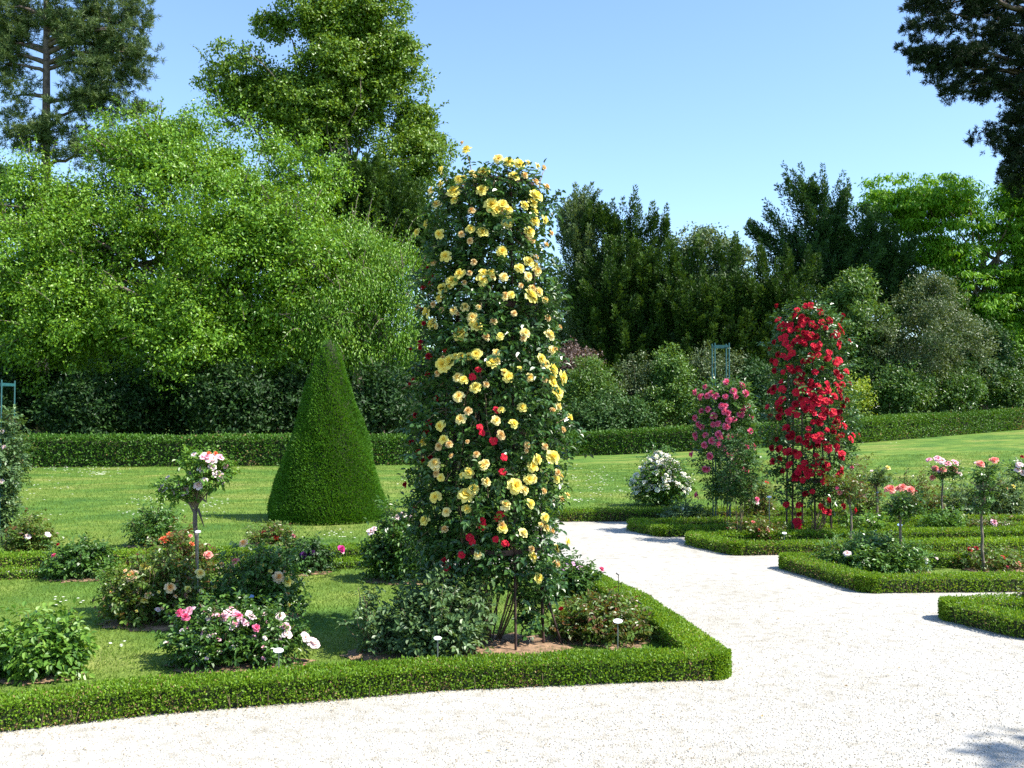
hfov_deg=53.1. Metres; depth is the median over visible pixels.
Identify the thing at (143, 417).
laurel shrub
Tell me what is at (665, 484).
rose shrub
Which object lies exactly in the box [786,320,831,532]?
obelisk
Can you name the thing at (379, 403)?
laurel shrub
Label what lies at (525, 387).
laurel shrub
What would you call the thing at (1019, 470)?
standard rose
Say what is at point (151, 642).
bed grass
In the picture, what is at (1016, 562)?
rose bush
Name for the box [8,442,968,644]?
daisies
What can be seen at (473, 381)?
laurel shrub
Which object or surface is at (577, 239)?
yew tree
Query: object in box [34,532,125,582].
rose bush
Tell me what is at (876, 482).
standard rose
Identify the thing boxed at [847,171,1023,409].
chestnut tree
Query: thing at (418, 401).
laurel shrub
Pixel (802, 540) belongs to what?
box hedge
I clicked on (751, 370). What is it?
shrub
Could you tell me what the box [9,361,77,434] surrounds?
laurel shrub
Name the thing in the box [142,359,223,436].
laurel shrub
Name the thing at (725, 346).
obelisk
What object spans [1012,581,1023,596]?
rose bush
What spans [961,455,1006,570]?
standard rose
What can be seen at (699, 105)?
sky
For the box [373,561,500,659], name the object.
rose bush
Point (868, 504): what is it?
rose bush
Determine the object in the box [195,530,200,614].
stake
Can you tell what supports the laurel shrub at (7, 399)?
on the ground at (1001, 441)
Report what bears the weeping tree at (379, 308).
on the ground at (1001, 441)
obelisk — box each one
[0,380,15,512]
[449,176,562,654]
[711,343,730,517]
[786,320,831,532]
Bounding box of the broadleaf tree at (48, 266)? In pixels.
[0,82,412,433]
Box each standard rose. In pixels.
[148,443,240,569]
[708,421,769,533]
[823,471,872,539]
[859,465,896,512]
[874,484,931,568]
[925,456,967,510]
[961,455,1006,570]
[1002,455,1023,488]
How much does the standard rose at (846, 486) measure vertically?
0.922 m
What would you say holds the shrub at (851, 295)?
on the ground at (1001, 441)
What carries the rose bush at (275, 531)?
on the ground at (1001, 441)
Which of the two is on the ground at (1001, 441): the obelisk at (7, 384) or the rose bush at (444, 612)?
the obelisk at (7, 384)
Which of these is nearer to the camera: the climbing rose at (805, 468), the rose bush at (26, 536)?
the rose bush at (26, 536)
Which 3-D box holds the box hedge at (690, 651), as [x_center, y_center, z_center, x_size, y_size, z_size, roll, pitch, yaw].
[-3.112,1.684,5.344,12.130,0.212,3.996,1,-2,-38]
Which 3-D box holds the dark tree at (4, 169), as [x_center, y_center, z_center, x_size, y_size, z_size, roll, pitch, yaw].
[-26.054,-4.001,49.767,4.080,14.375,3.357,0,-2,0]
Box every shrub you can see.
[0,353,37,430]
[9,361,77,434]
[23,362,144,435]
[95,365,187,440]
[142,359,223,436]
[170,355,280,439]
[246,363,309,434]
[350,356,418,434]
[388,365,453,433]
[446,354,492,427]
[488,345,567,425]
[548,335,606,423]
[550,353,628,428]
[558,385,665,431]
[600,350,659,428]
[622,440,697,506]
[630,341,703,429]
[685,339,750,424]
[724,353,779,423]
[807,263,907,404]
[823,368,879,418]
[846,266,1002,412]
[865,356,942,415]
[916,362,990,412]
[944,315,1023,409]
[978,366,1023,409]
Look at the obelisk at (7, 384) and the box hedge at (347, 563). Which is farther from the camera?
the obelisk at (7, 384)
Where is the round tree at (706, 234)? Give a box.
[666,221,763,292]
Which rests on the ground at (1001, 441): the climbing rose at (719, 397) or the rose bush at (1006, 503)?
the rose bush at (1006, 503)
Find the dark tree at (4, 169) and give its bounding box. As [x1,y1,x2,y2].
[0,160,19,208]
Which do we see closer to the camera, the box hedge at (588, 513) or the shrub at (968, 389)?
the box hedge at (588, 513)
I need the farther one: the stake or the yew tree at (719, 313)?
the yew tree at (719, 313)
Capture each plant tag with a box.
[273,648,283,670]
[434,636,440,656]
[613,619,621,648]
[767,496,771,521]
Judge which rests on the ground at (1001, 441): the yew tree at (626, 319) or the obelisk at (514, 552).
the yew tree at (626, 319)
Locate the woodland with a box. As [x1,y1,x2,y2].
[1,256,1021,434]
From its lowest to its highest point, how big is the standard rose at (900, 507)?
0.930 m
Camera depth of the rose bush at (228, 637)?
6.50 m
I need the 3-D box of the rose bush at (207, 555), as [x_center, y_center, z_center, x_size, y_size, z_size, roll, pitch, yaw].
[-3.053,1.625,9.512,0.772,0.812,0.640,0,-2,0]
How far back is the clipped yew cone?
15.57 m
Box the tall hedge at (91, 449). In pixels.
[2,407,1023,467]
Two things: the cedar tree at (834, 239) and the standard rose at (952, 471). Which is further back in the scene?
the cedar tree at (834, 239)
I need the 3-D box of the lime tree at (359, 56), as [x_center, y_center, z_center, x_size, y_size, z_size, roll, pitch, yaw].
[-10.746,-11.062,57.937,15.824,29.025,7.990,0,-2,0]
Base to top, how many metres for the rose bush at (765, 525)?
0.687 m
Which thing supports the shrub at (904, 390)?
on the ground at (1001, 441)
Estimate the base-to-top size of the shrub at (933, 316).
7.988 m
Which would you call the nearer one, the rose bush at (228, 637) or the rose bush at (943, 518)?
the rose bush at (228, 637)
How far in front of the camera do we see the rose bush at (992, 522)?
13.89 m
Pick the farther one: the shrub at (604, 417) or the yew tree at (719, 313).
the yew tree at (719, 313)
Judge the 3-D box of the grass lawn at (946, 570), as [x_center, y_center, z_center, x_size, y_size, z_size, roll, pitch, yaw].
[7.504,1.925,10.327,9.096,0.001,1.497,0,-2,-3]
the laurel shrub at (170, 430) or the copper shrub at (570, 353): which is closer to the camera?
the laurel shrub at (170, 430)
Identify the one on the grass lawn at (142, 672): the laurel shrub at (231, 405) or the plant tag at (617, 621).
the plant tag at (617, 621)
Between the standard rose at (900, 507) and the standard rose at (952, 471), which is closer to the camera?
the standard rose at (900, 507)
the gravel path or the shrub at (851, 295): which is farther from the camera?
the shrub at (851, 295)
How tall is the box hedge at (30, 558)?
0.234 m
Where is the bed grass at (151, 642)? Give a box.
[0,567,663,692]
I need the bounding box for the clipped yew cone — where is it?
[266,338,390,524]
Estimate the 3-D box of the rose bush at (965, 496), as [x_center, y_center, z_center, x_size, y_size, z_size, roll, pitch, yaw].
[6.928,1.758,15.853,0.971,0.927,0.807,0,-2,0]
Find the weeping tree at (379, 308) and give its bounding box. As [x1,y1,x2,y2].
[268,187,454,432]
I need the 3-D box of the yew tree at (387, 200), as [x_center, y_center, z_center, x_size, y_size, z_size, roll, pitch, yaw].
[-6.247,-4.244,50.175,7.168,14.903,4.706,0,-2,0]
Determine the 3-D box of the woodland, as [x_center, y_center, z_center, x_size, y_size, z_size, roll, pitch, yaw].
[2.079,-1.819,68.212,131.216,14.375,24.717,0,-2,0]
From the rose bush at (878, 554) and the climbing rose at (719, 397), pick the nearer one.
the rose bush at (878, 554)
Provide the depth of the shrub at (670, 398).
44.58 m
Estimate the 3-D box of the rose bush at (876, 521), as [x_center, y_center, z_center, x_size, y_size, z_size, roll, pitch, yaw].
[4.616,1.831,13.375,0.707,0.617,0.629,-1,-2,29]
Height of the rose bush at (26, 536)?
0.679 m
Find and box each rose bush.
[0,504,63,553]
[0,596,99,686]
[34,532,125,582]
[90,535,221,631]
[116,498,192,547]
[140,515,220,587]
[150,587,319,673]
[200,537,312,620]
[241,519,301,545]
[272,532,344,575]
[335,576,398,660]
[353,494,445,584]
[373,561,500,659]
[538,582,657,649]
[544,547,605,601]
[656,493,714,520]
[724,497,790,540]
[738,455,779,517]
[809,524,938,576]
[836,452,886,518]
[837,501,894,532]
[884,463,955,518]
[915,502,969,531]
[930,468,986,515]
[948,540,1023,571]
[964,513,1018,528]
[966,459,1023,517]
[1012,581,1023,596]
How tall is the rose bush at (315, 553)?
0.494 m
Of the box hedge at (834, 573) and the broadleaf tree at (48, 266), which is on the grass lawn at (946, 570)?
the box hedge at (834, 573)
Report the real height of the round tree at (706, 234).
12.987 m
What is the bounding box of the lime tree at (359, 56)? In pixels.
[189,0,461,360]
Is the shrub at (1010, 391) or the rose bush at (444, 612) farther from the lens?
the shrub at (1010, 391)
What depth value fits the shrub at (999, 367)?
53.14 m
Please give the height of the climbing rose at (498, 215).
3.506 m
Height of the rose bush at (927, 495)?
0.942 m
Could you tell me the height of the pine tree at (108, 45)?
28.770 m
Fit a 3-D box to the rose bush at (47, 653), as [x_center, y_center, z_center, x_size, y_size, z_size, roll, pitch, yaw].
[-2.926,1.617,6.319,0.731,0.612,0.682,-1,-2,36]
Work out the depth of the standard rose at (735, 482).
12.96 m
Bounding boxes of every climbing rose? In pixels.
[0,404,38,542]
[391,250,538,620]
[397,141,593,656]
[683,375,764,518]
[755,295,866,529]
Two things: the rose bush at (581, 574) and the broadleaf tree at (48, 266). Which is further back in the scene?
the broadleaf tree at (48, 266)
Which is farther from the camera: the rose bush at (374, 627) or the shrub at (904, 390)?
the shrub at (904, 390)
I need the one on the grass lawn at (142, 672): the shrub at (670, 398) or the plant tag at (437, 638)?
the plant tag at (437, 638)
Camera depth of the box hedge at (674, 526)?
14.40 m
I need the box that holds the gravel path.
[0,521,1023,767]
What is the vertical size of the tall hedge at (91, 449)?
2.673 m
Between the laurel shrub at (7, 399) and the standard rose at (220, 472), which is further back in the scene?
the laurel shrub at (7, 399)
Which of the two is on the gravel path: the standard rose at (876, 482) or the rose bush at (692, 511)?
the rose bush at (692, 511)
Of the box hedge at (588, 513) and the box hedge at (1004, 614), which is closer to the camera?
the box hedge at (1004, 614)
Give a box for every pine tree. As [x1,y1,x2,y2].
[0,0,165,433]
[892,0,1023,199]
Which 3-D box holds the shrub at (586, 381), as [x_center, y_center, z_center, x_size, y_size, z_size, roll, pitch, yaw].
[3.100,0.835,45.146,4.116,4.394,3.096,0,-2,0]
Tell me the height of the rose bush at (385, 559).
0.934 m
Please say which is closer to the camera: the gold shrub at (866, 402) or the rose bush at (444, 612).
the rose bush at (444, 612)
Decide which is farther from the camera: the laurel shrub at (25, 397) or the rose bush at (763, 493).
the laurel shrub at (25, 397)
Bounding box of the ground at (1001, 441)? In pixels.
[0,405,1023,552]
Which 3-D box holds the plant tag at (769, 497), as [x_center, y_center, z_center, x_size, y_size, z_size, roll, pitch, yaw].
[3.357,1.742,13.349,0.061,0.564,0.037,0,-2,0]
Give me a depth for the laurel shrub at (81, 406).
35.46 m
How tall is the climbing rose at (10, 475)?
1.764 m
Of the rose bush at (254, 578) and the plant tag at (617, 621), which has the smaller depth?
the plant tag at (617, 621)
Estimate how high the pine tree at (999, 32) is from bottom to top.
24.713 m
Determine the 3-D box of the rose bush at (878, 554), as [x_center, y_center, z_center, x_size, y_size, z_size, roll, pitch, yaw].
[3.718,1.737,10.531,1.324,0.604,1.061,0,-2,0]
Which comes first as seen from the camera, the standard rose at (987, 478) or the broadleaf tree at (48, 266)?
the standard rose at (987, 478)
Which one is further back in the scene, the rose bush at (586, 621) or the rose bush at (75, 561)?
the rose bush at (75, 561)
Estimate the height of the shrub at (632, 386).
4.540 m
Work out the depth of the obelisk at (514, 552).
7.07 m
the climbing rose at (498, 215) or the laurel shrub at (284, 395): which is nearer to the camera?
the climbing rose at (498, 215)
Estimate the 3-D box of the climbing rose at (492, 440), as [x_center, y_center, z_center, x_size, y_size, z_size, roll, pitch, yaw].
[-0.326,0.446,7.395,1.164,2.782,1.094,-1,-2,25]
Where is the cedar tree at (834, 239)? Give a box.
[743,160,933,418]
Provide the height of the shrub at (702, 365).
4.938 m
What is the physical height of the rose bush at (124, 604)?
0.754 m
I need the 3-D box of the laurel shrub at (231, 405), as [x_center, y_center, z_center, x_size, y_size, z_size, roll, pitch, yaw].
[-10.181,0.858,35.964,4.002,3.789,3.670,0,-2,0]
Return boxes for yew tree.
[313,144,451,389]
[543,181,606,427]
[565,184,700,392]
[643,230,823,390]
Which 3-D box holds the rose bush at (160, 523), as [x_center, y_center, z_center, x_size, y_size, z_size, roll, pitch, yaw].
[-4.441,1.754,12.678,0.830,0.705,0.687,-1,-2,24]
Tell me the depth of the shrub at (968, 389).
46.71 m
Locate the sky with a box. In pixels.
[0,0,1023,413]
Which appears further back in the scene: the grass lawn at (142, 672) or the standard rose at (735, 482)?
the standard rose at (735, 482)
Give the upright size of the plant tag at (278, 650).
0.169 m
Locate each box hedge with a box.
[0,515,531,569]
[0,555,371,579]
[0,557,732,730]
[534,504,1017,521]
[626,513,1023,536]
[684,525,1023,555]
[778,549,1023,593]
[937,592,1023,637]

